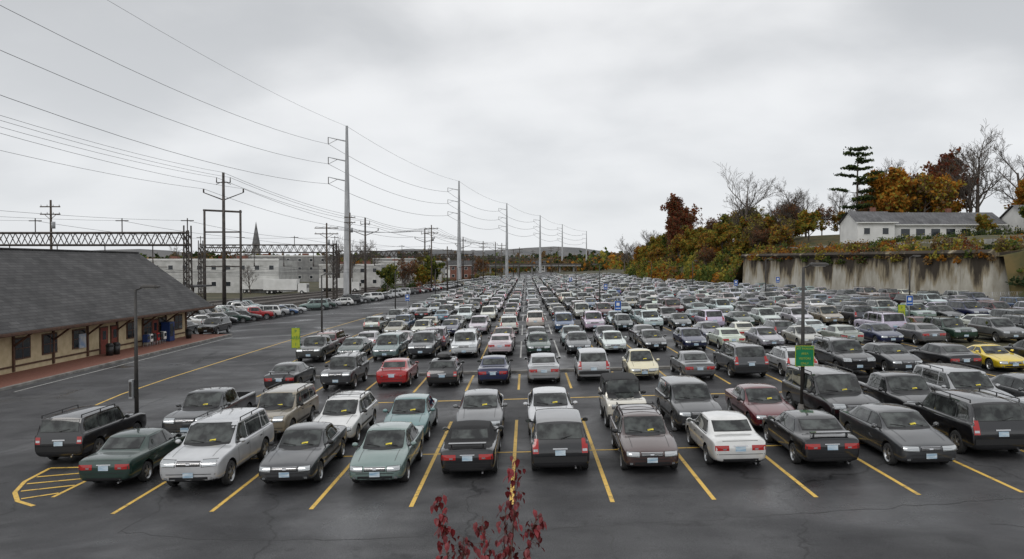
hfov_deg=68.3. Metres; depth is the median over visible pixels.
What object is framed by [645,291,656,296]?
parked sedan
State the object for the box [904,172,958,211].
orange tree
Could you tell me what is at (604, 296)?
parked suv
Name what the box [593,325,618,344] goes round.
parked sedan
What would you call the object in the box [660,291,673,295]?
parked sedan
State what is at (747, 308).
parked suv
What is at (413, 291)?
parked sedan
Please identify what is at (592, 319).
parked suv
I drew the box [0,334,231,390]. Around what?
station sidewalk
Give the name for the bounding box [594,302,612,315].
parked minivan
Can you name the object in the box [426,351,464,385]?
parked hatchback with roof box
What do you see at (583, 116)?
sky
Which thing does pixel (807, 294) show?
parked sedan
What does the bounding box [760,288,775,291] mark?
parked hatchback
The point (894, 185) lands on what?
orange tree
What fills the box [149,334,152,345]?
newspaper box
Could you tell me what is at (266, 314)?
parked pickup truck
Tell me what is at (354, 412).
parked station wagon
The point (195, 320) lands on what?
parked sedan
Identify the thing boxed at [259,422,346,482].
parked sedan
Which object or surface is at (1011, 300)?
parked suv
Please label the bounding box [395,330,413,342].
parked sedan
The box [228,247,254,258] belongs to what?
bare tree
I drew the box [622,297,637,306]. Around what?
parked compact car
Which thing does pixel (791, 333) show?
parked sedan
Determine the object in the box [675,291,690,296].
parked sedan
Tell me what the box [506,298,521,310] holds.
parked suv
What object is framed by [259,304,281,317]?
parked suv
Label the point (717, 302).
parked minivan
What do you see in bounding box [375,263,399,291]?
green tree
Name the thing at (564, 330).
parked sedan
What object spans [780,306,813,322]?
parked crossover
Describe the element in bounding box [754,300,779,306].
parked sedan
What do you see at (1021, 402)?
parked sedan
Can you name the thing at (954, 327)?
parked suv
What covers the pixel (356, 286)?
parked box truck
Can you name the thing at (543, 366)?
parked sedan
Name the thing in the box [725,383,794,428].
parked sedan
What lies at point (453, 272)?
brick house
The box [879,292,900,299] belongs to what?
parked suv
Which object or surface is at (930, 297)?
parked crossover
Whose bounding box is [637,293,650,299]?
parked crossover
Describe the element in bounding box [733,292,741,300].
parked compact car
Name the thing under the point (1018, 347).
parked sedan
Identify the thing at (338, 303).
parked suv
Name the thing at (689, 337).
parked hatchback
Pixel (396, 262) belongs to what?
warehouse building
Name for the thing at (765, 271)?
street lamp
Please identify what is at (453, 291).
parked crossover
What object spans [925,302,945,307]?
parked sedan
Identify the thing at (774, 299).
parked crossover
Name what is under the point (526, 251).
distant hills
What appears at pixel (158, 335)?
newspaper box
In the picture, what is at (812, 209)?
bare tree
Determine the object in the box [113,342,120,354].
trash can
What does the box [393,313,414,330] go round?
parked suv
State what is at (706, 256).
brown tree
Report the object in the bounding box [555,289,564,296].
parked crossover
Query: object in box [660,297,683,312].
parked large suv
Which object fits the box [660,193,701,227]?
russet tree
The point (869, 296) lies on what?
parked compact car
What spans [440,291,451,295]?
parked suv
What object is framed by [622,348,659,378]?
car
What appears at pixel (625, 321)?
parked hatchback
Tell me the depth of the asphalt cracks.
18.76 m
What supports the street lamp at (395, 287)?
on the parking lot asphalt
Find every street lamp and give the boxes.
[128,285,159,412]
[321,273,333,331]
[395,270,402,308]
[592,264,599,301]
[765,258,771,290]
[798,262,828,408]
[908,255,920,315]
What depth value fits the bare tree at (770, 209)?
199.44 m
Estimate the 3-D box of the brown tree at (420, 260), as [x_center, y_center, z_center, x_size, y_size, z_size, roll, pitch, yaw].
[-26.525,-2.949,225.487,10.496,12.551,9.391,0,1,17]
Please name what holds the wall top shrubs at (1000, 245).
on the retaining wall at (975, 274)
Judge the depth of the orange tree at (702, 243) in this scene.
225.02 m
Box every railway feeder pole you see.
[203,172,243,303]
[356,218,378,292]
[417,230,434,262]
[455,237,468,278]
[490,242,497,275]
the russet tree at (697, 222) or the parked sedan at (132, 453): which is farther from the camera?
the russet tree at (697, 222)
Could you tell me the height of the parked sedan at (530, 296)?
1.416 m
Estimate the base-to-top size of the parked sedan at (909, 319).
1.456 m
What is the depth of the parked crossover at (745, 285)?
143.62 m
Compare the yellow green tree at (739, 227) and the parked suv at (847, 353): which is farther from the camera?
the yellow green tree at (739, 227)
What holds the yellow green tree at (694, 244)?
on the hillside
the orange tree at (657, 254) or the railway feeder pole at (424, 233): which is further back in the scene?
the orange tree at (657, 254)
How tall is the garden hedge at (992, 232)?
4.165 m
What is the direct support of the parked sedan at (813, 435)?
on the parking lot asphalt
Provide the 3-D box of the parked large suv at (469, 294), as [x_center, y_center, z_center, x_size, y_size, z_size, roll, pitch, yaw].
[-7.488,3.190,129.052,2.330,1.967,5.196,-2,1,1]
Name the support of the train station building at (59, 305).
on the ground
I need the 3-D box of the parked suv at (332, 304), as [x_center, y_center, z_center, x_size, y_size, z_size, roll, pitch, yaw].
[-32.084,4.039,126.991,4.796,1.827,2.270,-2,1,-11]
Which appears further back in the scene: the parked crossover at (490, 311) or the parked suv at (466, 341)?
the parked crossover at (490, 311)
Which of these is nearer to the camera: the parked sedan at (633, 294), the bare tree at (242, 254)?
the parked sedan at (633, 294)
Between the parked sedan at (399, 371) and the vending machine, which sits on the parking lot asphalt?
the parked sedan at (399, 371)
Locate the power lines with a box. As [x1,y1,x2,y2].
[0,0,581,278]
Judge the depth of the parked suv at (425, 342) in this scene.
54.20 m
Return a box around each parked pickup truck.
[162,387,255,432]
[231,302,254,309]
[247,306,274,318]
[296,335,338,361]
[363,293,381,300]
[503,302,520,316]
[542,293,553,303]
[606,290,617,293]
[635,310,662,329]
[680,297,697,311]
[683,287,697,295]
[784,284,795,289]
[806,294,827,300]
[857,371,936,404]
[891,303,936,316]
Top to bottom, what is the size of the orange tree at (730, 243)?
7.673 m
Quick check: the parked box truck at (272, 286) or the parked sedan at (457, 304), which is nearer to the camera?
the parked sedan at (457, 304)
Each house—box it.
[444,261,449,277]
[449,259,476,279]
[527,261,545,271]
[837,207,898,243]
[889,208,1007,238]
[999,205,1023,232]
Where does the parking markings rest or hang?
on the parking lot asphalt
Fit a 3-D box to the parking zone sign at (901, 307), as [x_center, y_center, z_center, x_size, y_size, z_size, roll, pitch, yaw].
[30.946,3.177,60.007,0.600,2.430,0.112,0,1,1]
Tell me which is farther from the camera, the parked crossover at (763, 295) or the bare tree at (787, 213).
the bare tree at (787, 213)
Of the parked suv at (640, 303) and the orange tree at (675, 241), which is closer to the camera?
the parked suv at (640, 303)
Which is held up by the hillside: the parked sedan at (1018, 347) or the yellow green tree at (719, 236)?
the yellow green tree at (719, 236)
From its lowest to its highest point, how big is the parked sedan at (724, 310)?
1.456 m
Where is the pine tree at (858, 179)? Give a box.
[829,146,888,217]
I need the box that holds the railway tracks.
[207,280,451,306]
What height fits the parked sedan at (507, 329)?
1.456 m
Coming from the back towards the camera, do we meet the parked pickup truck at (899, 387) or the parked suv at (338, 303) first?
the parked suv at (338, 303)
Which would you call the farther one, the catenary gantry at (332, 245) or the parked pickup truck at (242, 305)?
the catenary gantry at (332, 245)
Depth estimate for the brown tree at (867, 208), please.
173.84 m
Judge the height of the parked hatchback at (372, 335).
1.476 m
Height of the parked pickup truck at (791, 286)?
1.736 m
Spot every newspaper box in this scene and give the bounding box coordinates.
[143,334,149,346]
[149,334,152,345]
[150,333,156,340]
[155,332,159,344]
[160,332,162,343]
[161,331,166,342]
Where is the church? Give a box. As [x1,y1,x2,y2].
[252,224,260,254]
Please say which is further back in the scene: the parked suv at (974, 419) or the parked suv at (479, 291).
the parked suv at (479, 291)
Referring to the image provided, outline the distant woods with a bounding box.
[140,247,633,272]
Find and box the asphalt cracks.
[0,353,1023,558]
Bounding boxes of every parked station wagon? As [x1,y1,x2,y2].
[216,304,246,309]
[229,309,261,320]
[279,303,306,313]
[312,388,378,441]
[335,297,353,305]
[409,302,424,312]
[411,318,434,332]
[428,301,441,311]
[486,304,498,317]
[489,300,500,311]
[499,313,518,319]
[502,307,519,319]
[528,290,537,296]
[610,401,678,469]
[629,308,646,324]
[741,288,756,292]
[759,318,792,335]
[762,284,776,287]
[765,344,817,375]
[776,287,793,294]
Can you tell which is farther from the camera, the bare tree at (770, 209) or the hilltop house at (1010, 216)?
the bare tree at (770, 209)
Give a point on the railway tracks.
(297, 299)
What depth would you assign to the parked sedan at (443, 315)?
87.01 m
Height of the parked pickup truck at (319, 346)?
1.736 m
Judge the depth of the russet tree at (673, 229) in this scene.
259.18 m
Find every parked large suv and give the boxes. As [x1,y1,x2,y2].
[188,310,206,315]
[332,294,360,304]
[396,287,410,293]
[461,292,474,298]
[491,285,499,290]
[617,283,629,290]
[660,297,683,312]
[696,280,709,285]
[782,362,880,420]
[853,286,879,295]
[854,310,906,328]
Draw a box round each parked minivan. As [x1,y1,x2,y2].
[209,307,222,312]
[369,292,383,300]
[372,332,408,359]
[425,326,450,348]
[435,299,449,303]
[436,304,455,314]
[453,298,465,304]
[459,304,476,314]
[491,297,503,308]
[496,291,507,299]
[525,310,545,327]
[552,312,575,331]
[559,292,571,302]
[570,300,584,314]
[573,302,591,318]
[585,288,594,295]
[594,291,604,300]
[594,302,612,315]
[683,282,694,285]
[686,285,701,289]
[694,309,724,326]
[708,298,733,310]
[807,305,843,323]
[840,300,866,306]
[940,290,969,296]
[989,308,1023,316]
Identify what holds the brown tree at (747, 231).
on the hillside
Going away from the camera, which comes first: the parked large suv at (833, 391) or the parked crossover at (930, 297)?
the parked large suv at (833, 391)
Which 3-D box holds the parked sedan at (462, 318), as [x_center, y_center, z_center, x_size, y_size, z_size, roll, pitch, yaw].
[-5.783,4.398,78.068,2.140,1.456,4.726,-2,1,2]
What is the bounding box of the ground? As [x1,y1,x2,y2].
[196,267,1023,372]
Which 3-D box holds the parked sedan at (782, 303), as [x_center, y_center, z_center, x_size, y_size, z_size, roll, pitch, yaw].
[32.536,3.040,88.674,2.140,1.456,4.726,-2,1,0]
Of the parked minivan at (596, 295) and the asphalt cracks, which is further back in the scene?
the parked minivan at (596, 295)
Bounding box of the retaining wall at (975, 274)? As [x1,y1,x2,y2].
[741,249,1022,300]
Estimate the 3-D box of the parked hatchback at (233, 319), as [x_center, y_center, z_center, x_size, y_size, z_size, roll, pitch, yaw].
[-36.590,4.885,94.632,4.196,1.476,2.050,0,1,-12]
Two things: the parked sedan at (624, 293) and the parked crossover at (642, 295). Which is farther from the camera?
the parked sedan at (624, 293)
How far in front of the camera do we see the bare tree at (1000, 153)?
166.93 m
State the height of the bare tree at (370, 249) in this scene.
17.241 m
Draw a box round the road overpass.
[480,263,580,272]
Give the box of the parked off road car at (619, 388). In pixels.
[598,372,646,426]
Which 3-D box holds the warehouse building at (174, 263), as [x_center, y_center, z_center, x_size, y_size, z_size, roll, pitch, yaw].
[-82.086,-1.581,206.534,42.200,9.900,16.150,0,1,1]
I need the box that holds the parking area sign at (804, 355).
[795,346,813,365]
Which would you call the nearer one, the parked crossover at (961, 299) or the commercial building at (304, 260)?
the parked crossover at (961, 299)
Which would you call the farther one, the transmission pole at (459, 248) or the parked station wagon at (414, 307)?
the transmission pole at (459, 248)
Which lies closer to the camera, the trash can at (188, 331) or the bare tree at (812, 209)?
the trash can at (188, 331)
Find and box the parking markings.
[12,281,1023,513]
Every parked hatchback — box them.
[206,313,237,322]
[358,330,379,347]
[611,313,633,329]
[612,288,620,294]
[673,327,706,349]
[694,290,708,294]
[703,286,715,289]
[732,285,744,291]
[739,293,757,300]
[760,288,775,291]
[793,287,808,292]
[850,297,869,301]
[870,296,897,305]
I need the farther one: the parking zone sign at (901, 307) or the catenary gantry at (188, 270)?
the catenary gantry at (188, 270)
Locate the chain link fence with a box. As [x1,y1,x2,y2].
[940,292,1018,299]
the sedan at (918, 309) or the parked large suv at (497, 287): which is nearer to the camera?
the sedan at (918, 309)
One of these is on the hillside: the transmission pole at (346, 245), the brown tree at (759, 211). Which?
the brown tree at (759, 211)
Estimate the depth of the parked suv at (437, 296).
128.27 m
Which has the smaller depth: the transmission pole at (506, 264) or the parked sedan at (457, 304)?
the parked sedan at (457, 304)
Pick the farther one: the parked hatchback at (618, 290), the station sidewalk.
the parked hatchback at (618, 290)
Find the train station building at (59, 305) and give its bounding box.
[0,247,214,374]
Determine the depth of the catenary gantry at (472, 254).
290.13 m
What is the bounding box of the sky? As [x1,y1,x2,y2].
[0,0,1023,255]
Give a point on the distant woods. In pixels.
(606, 260)
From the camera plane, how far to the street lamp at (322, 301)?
62.31 m
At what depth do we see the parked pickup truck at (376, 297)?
149.90 m
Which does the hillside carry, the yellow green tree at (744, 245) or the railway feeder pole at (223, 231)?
the yellow green tree at (744, 245)
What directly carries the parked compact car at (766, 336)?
on the parking lot asphalt
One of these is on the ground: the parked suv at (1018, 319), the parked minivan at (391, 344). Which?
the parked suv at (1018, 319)
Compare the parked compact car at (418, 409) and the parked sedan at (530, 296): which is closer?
the parked compact car at (418, 409)
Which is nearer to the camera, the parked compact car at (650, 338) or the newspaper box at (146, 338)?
the parked compact car at (650, 338)
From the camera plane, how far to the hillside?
119.47 m
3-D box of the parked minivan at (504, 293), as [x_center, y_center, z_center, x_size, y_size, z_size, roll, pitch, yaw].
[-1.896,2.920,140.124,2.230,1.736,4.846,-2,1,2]
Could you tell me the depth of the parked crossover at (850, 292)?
104.07 m
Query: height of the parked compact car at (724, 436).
1.416 m
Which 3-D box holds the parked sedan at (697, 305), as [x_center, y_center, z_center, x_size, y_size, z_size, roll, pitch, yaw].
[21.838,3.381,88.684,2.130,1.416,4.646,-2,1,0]
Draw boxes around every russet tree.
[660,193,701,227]
[665,216,693,253]
[680,203,704,229]
[908,154,970,209]
[919,147,978,210]
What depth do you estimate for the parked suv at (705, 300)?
93.40 m
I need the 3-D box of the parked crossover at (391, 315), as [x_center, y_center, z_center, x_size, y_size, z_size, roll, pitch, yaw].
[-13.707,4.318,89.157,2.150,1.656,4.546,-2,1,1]
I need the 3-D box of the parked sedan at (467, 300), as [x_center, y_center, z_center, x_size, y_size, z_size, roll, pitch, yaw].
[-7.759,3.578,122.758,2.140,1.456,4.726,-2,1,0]
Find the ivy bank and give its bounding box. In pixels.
[1006,267,1023,286]
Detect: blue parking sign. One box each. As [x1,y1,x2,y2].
[405,294,409,307]
[614,301,620,329]
[776,277,779,290]
[906,295,912,315]
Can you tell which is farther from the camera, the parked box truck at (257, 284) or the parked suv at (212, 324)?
the parked box truck at (257, 284)
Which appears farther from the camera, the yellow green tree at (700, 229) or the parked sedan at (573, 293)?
the yellow green tree at (700, 229)
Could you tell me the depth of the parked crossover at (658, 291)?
127.21 m
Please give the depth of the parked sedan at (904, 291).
104.41 m
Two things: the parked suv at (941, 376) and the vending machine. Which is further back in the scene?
the vending machine
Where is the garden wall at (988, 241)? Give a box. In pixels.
[787,238,1023,248]
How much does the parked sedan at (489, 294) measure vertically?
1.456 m
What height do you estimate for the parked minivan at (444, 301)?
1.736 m
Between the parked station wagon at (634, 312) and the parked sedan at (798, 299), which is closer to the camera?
the parked station wagon at (634, 312)
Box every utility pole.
[40,200,60,248]
[314,223,337,297]
[344,213,354,293]
[424,225,437,291]
[447,246,451,289]
[483,241,484,280]
[498,243,505,277]
[512,249,514,276]
[516,247,522,277]
[556,247,560,272]
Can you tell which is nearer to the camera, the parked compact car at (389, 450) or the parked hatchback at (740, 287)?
the parked compact car at (389, 450)
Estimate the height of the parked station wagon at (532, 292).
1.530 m
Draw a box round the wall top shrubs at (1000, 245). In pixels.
[747,231,1023,265]
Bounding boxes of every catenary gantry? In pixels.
[0,218,193,315]
[196,236,338,299]
[337,245,430,283]
[402,253,473,283]
[443,252,500,276]
[471,256,518,275]
[496,256,535,273]
[520,258,552,261]
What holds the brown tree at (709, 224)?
on the hillside
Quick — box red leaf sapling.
[430,455,546,558]
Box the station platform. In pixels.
[185,285,213,305]
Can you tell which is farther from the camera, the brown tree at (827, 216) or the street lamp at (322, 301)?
the brown tree at (827, 216)
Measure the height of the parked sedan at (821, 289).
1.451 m
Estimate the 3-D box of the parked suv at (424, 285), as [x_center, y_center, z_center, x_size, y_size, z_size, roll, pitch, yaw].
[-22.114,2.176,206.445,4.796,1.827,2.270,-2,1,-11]
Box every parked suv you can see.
[35,403,146,459]
[160,405,273,485]
[197,316,231,333]
[227,300,257,306]
[236,299,261,305]
[252,381,318,433]
[258,305,289,315]
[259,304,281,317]
[299,298,328,309]
[307,298,335,308]
[317,329,350,346]
[320,350,368,388]
[326,298,340,307]
[357,293,369,302]
[388,289,402,296]
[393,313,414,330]
[408,328,441,357]
[423,284,439,290]
[430,294,442,298]
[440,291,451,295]
[450,328,480,356]
[470,297,483,309]
[472,288,482,295]
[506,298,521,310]
[542,291,553,301]
[545,297,559,309]
[565,286,575,291]
[582,310,605,330]
[598,293,614,301]
[629,286,640,292]
[635,299,651,307]
[640,283,650,286]
[643,285,654,291]
[698,296,714,306]
[713,340,768,376]
[734,303,756,313]
[811,334,875,373]
[838,303,872,324]
[866,298,897,307]
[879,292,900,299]
[903,387,1023,452]
[912,361,1014,398]
[917,290,946,298]
[923,315,977,341]
[999,295,1023,305]
[1001,313,1023,328]
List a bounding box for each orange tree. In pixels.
[633,245,645,261]
[648,247,667,264]
[667,234,691,256]
[696,232,715,249]
[725,228,736,248]
[757,215,780,244]
[768,224,797,246]
[829,210,844,231]
[864,167,912,211]
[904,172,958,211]
[915,172,966,211]
[1004,178,1023,208]
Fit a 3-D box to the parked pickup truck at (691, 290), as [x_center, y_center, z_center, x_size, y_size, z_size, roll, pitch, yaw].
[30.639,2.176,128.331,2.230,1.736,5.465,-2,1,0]
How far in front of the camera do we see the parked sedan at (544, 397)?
29.38 m
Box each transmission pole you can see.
[328,126,351,294]
[448,181,461,279]
[499,203,508,276]
[535,215,540,273]
[557,224,562,270]
[583,231,586,258]
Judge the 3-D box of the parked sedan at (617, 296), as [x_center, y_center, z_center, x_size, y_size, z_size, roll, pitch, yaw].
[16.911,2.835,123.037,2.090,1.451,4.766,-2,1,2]
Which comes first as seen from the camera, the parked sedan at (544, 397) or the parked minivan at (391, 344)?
the parked sedan at (544, 397)
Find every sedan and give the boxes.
[79,424,186,483]
[187,316,203,325]
[187,321,197,333]
[222,311,251,322]
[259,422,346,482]
[264,361,315,389]
[279,305,298,314]
[337,336,371,353]
[376,358,418,386]
[384,320,407,332]
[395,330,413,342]
[410,288,418,293]
[414,308,431,319]
[423,316,440,325]
[425,298,435,305]
[434,310,451,320]
[439,319,461,333]
[448,315,465,328]
[449,302,460,311]
[453,388,507,435]
[460,297,469,303]
[463,328,482,343]
[477,355,512,383]
[478,295,489,303]
[483,292,492,299]
[488,333,515,354]
[490,326,516,346]
[523,326,549,342]
[523,386,577,434]
[524,330,552,355]
[524,353,560,382]
[525,295,537,303]
[525,307,542,311]
[527,300,540,305]
[548,303,564,315]
[549,306,566,317]
[559,325,584,345]
[563,331,591,353]
[571,290,579,296]
[585,298,598,307]
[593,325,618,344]
[605,311,621,324]
[612,293,621,300]
[614,302,631,312]
[621,291,631,295]
[626,292,637,299]
[628,324,653,343]
[642,303,658,310]
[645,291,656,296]
[645,297,656,303]
[656,294,667,299]
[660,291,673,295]
[670,350,714,377]
[671,289,680,295]
[673,287,685,290]
[674,294,688,299]
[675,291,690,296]
[682,308,698,320]
[687,302,708,308]
[692,321,723,339]
[694,294,704,299]
[707,327,745,348]
[708,289,724,294]
[713,307,730,315]
[724,298,735,303]
[724,311,754,325]
[725,321,753,335]
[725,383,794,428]
[732,301,753,309]
[746,298,759,303]
[753,287,762,291]
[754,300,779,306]
[762,409,858,463]
[768,306,782,315]
[775,299,800,307]
[782,325,821,345]
[783,291,798,298]
[790,297,805,303]
[792,319,827,331]
[795,292,811,297]
[795,305,809,310]
[800,298,826,304]
[805,290,821,293]
[812,287,828,292]
[817,324,863,343]
[823,298,843,304]
[824,289,837,293]
[832,305,841,310]
[833,295,851,300]
[839,403,956,464]
[855,322,903,343]
[861,342,922,370]
[871,307,897,311]
[895,322,945,344]
[897,289,916,293]
[905,316,923,322]
[908,342,981,368]
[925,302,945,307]
[927,305,964,317]
[944,295,969,300]
[946,299,990,314]
[959,314,991,325]
[989,373,1023,396]
[1002,340,1023,356]
[1008,396,1023,409]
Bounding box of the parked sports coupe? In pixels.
[967,344,1023,370]
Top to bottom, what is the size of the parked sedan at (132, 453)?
1.451 m
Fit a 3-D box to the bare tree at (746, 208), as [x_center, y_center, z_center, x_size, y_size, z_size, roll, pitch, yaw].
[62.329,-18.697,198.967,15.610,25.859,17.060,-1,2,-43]
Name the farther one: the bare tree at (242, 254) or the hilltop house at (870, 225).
the bare tree at (242, 254)
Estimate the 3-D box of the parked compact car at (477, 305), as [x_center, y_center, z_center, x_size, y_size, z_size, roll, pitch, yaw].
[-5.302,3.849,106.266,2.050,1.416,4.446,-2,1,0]
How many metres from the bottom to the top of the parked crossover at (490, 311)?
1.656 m
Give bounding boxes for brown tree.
[396,255,418,287]
[411,250,442,283]
[473,256,489,275]
[664,226,680,255]
[693,244,715,267]
[703,214,721,229]
[727,204,759,236]
[737,215,768,247]
[747,226,769,248]
[754,205,764,218]
[770,200,804,233]
[771,214,796,236]
[814,204,834,234]
[853,186,877,210]
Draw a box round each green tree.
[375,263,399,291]
[412,263,434,285]
[424,255,444,283]
[618,256,630,265]
[637,246,649,261]
[646,243,663,259]
[649,235,661,246]
[660,233,668,247]
[679,239,698,255]
[684,228,696,242]
[686,231,707,250]
[697,227,707,232]
[704,221,736,249]
[705,222,727,248]
[719,213,735,227]
[728,236,751,259]
[729,214,761,238]
[764,213,777,223]
[779,214,800,232]
[794,209,830,242]
[975,212,999,230]
[1018,205,1023,217]
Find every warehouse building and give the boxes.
[148,256,296,292]
[319,261,388,287]
[375,259,444,283]
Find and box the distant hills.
[96,246,633,258]
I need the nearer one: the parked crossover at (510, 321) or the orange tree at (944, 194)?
the parked crossover at (510, 321)
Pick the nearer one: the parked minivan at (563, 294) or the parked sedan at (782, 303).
the parked sedan at (782, 303)
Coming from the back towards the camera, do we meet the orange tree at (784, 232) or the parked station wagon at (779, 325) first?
the orange tree at (784, 232)
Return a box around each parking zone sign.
[291,327,299,360]
[898,304,905,315]
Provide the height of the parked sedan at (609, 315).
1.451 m
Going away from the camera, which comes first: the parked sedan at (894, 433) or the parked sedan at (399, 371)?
the parked sedan at (894, 433)
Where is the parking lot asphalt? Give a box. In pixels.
[0,272,1023,558]
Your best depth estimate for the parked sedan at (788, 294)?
110.01 m
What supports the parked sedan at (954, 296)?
on the parking lot asphalt
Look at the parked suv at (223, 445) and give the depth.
23.73 m
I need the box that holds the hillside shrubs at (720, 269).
[624,232,801,282]
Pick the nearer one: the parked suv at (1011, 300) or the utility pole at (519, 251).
the parked suv at (1011, 300)
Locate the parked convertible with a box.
[441,420,503,473]
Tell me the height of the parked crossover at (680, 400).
1.656 m
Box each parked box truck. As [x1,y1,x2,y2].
[242,279,282,292]
[263,279,308,293]
[319,278,360,291]
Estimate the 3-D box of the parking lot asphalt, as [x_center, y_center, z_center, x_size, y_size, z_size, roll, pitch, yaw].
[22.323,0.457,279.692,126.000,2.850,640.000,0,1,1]
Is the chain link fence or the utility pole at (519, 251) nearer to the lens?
the chain link fence
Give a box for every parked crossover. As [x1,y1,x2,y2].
[363,316,387,331]
[386,308,405,322]
[410,287,421,293]
[448,289,456,295]
[455,291,465,298]
[456,306,473,320]
[468,315,489,333]
[479,306,496,320]
[498,315,519,333]
[525,408,589,469]
[539,287,548,294]
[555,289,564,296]
[563,297,576,308]
[571,347,609,380]
[576,292,588,299]
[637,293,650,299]
[654,288,665,294]
[655,375,721,430]
[656,283,667,287]
[657,306,678,323]
[718,292,737,300]
[725,288,742,293]
[739,283,749,287]
[749,307,780,324]
[758,291,777,300]
[765,296,786,302]
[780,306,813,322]
[836,289,859,296]
[878,288,898,292]
[894,294,926,304]
[917,293,946,302]
[949,298,975,300]
[959,292,993,300]
[967,316,1023,341]
[978,301,1014,309]
[1010,301,1023,308]
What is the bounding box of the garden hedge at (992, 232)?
[876,225,1023,242]
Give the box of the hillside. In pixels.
[621,234,1023,296]
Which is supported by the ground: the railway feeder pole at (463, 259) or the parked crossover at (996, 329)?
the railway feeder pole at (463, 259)
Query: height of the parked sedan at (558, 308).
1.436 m
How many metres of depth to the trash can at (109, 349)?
60.14 m
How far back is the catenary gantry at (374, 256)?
222.23 m
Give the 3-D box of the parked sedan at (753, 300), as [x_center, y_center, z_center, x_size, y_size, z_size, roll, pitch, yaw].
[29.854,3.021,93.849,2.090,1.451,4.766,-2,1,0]
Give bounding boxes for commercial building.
[236,253,334,281]
[373,257,414,262]
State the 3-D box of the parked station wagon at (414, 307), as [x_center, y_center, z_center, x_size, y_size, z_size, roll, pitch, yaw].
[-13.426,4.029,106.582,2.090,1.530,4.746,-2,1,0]
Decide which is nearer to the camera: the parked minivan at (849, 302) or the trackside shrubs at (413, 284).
the parked minivan at (849, 302)
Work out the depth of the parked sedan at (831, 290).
109.97 m
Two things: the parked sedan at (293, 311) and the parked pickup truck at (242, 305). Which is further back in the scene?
the parked pickup truck at (242, 305)
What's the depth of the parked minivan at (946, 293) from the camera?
92.44 m
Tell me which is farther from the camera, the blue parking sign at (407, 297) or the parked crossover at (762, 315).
the blue parking sign at (407, 297)
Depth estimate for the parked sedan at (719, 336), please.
54.14 m
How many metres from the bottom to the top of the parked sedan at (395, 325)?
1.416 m
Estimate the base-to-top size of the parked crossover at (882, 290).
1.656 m
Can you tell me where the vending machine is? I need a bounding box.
[161,321,174,341]
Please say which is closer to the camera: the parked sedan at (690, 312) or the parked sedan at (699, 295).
the parked sedan at (690, 312)
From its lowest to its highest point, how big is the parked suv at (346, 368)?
1.727 m
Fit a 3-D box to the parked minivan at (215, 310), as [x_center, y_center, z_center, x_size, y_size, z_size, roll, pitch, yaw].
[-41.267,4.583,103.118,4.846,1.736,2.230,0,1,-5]
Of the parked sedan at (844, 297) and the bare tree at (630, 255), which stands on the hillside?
the bare tree at (630, 255)
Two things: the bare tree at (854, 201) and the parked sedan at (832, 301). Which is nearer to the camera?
the parked sedan at (832, 301)
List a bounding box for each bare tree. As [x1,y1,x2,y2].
[168,246,193,258]
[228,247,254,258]
[242,265,258,293]
[319,243,343,277]
[335,234,371,281]
[355,239,385,263]
[445,248,462,267]
[614,236,636,262]
[618,241,635,270]
[641,230,656,246]
[714,162,783,230]
[757,200,783,218]
[767,177,809,236]
[777,199,803,237]
[793,193,818,236]
[827,188,853,227]
[845,187,864,210]
[877,157,919,180]
[926,129,994,211]
[953,118,1015,211]
[977,137,1023,203]
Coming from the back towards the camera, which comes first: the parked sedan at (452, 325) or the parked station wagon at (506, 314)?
the parked station wagon at (506, 314)
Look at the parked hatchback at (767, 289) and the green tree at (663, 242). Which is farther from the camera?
the green tree at (663, 242)
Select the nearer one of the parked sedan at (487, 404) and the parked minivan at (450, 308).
the parked sedan at (487, 404)
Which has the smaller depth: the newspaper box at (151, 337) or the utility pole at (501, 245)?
the newspaper box at (151, 337)
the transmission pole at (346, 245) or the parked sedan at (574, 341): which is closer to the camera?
the parked sedan at (574, 341)
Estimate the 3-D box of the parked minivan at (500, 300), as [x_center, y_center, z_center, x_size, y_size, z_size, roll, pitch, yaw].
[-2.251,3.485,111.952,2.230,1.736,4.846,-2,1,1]
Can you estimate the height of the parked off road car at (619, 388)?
1.796 m
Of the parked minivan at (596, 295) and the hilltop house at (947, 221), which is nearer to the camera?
the parked minivan at (596, 295)
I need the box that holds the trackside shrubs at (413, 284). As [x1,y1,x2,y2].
[376,271,498,291]
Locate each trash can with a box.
[105,343,113,355]
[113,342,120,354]
[185,328,191,338]
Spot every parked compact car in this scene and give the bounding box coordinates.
[193,315,210,320]
[217,306,230,310]
[349,421,423,481]
[383,393,437,438]
[402,308,410,313]
[469,302,480,310]
[598,330,626,351]
[604,298,617,306]
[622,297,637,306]
[636,329,666,349]
[667,313,691,328]
[684,296,698,301]
[685,410,765,463]
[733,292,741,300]
[744,326,784,345]
[821,292,838,297]
[858,295,872,297]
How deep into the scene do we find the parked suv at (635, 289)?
138.38 m
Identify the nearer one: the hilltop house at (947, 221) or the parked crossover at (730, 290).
the parked crossover at (730, 290)
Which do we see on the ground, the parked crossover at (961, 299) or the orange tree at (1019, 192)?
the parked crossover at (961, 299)
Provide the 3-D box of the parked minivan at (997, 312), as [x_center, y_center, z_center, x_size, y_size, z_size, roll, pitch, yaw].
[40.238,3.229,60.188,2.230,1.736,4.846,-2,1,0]
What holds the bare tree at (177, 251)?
on the ground
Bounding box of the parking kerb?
[316,363,825,377]
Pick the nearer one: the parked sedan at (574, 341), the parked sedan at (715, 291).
the parked sedan at (574, 341)
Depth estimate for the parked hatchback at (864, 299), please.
87.59 m

